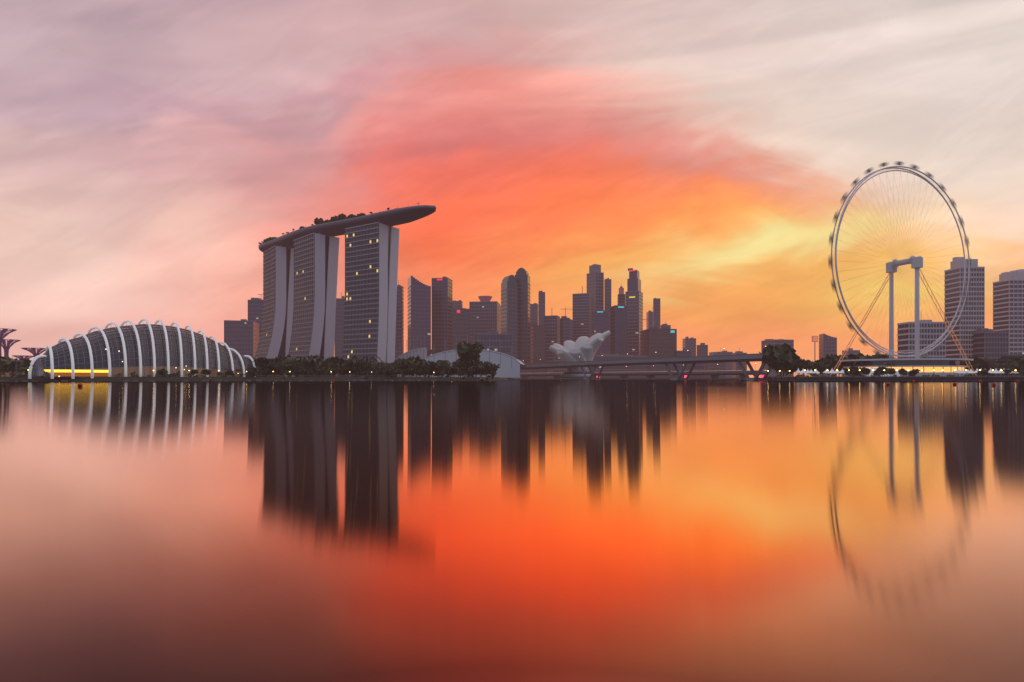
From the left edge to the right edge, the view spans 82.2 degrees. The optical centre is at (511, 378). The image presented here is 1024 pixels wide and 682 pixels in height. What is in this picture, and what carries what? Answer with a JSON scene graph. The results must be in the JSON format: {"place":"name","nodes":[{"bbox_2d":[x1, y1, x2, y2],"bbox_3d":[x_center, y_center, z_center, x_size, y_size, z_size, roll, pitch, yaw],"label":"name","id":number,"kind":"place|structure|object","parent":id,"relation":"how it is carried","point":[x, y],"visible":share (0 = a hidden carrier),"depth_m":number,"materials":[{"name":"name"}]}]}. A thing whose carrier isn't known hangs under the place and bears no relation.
{"place":"outdoors","nodes":[
{"label":"outdoors","id":0,"kind":"place"},
{"bbox_2d":[258,202,435,251],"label":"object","id":1,"kind":"structure","parent":0,"point":[333,226],"depth_m":758.91,"materials":[{"name":"grey metal"}]},
{"bbox_2d":[0,378,1023,681],"bbox_3d":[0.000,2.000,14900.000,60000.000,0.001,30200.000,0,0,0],"label":"bay water","id":2,"kind":"structure","parent":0,"point":[624,530],"depth_m":7.66,"materials":[{"name":"orange liquid"}]},
{"bbox_2d":[77,380,1019,386],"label":"buoys","id":3,"kind":"object","parent":2,"relation":"on","point":[887,383],"visible":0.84,"depth_m":168.90,"materials":[{"name":"red"}]},
{"bbox_2d":[0,376,1023,381],"bbox_3d":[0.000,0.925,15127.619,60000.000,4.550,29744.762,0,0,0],"label":"shoreline","id":4,"kind":"structure","parent":0,"point":[791,378],"depth_m":401.05,"materials":[{"name":"grey concrete"}]},
{"bbox_2d":[2,360,28,376],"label":"gardens pavilions","id":5,"kind":"object","parent":4,"relation":"on","point":[7,374],"visible":0.13,"depth_m":422.75,"materials":[{"name":"grey concrete"}]},
{"bbox_2d":[0,328,45,358],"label":"supertrees","id":6,"kind":"object","parent":4,"relation":"on","point":[10,343],"visible":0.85,"depth_m":688.49,"materials":[{"name":"purple metal"}]},
{"bbox_2d":[28,318,257,378],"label":"conservatory dome","id":7,"kind":"structure","parent":4,"relation":"on","point":[143,350],"depth_m":389.90,"materials":[{"name":"grey glass"}]},
{"bbox_2d":[0,354,499,376],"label":"garden trees","id":8,"kind":"object","parent":4,"relation":"on","point":[317,365],"visible":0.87,"depth_m":472.42,"materials":[{"name":"green plant"}]},
{"bbox_2d":[254,245,293,376],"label":"hotel tower","id":9,"kind":"structure","parent":4,"relation":"on","point":[278,305],"depth_m":860.06,"materials":[{"name":"grey concrete"}]},
{"bbox_2d":[282,233,338,376],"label":"hotel tower","id":10,"kind":"structure","parent":4,"relation":"on","point":[315,262],"depth_m":789.59,"materials":[{"name":"grey concrete"}]},
{"bbox_2d":[339,222,398,378],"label":"hotel tower","id":11,"kind":"structure","parent":4,"relation":"on","point":[371,262],"depth_m":736.94,"materials":[{"name":"grey"}]},
{"bbox_2d":[396,334,524,377],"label":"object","id":12,"kind":"structure","parent":4,"relation":"on","point":[509,365],"depth_m":760.00,"materials":[{"name":"white metal"}]},
{"bbox_2d":[455,341,483,376],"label":"tree","id":13,"kind":"object","parent":4,"relation":"on","point":[465,350],"visible":0.95,"depth_m":495.37,"materials":[{"name":"green plant"}]},
{"bbox_2d":[1,368,1018,376],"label":"tents","id":14,"kind":"object","parent":4,"relation":"on","point":[958,371],"visible":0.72,"depth_m":430.93,"materials":[{"name":"white fabric"}]},
{"bbox_2d":[0,371,1023,379],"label":"shore scrub","id":15,"kind":"object","parent":4,"relation":"on","point":[168,375],"visible":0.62,"depth_m":401.88,"materials":[{"name":"green plant"}]},
{"bbox_2d":[549,330,610,377],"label":"lotus-shaped museum","id":16,"kind":"structure","parent":4,"relation":"on","point":[584,348],"depth_m":813.68,"materials":[{"name":"grey"}]},
{"bbox_2d":[812,336,817,361],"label":"stadium floodlight","id":17,"kind":"object","parent":4,"relation":"on","point":[814,339],"visible":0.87,"depth_m":899.48,"materials":[{"name":"silver metal"}]},
{"bbox_2d":[759,343,1023,376],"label":"shore trees","id":18,"kind":"object","parent":4,"relation":"on","point":[784,357],"visible":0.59,"depth_m":470.33,"materials":[{"name":"green plant"}]},
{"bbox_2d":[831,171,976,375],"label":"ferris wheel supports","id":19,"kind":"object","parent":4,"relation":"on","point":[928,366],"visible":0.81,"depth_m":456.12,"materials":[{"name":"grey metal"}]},
{"bbox_2d":[828,161,971,358],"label":"ferris wheel rim","id":20,"kind":"object","parent":19,"relation":"attached to","point":[844,197],"visible":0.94,"depth_m":461.85,"materials":[{"name":"white metal"}]},
{"bbox_2d":[969,355,1023,375],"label":"pit building","id":21,"kind":"structure","parent":4,"relation":"on","point":[1002,359],"depth_m":470.00,"materials":[{"name":"grey"}]},
{"bbox_2d":[224,257,1023,377],"bbox_3d":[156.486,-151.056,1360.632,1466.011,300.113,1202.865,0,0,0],"label":"city skyline","id":22,"kind":"structure","parent":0,"point":[522,326],"depth_m":1301.84,"materials":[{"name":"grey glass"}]},
{"bbox_2d":[520,348,775,380],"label":"bridges","id":23,"kind":"structure","parent":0,"point":[743,373],"depth_m":647.95,"materials":[{"name":"grey concrete"}]}
]}

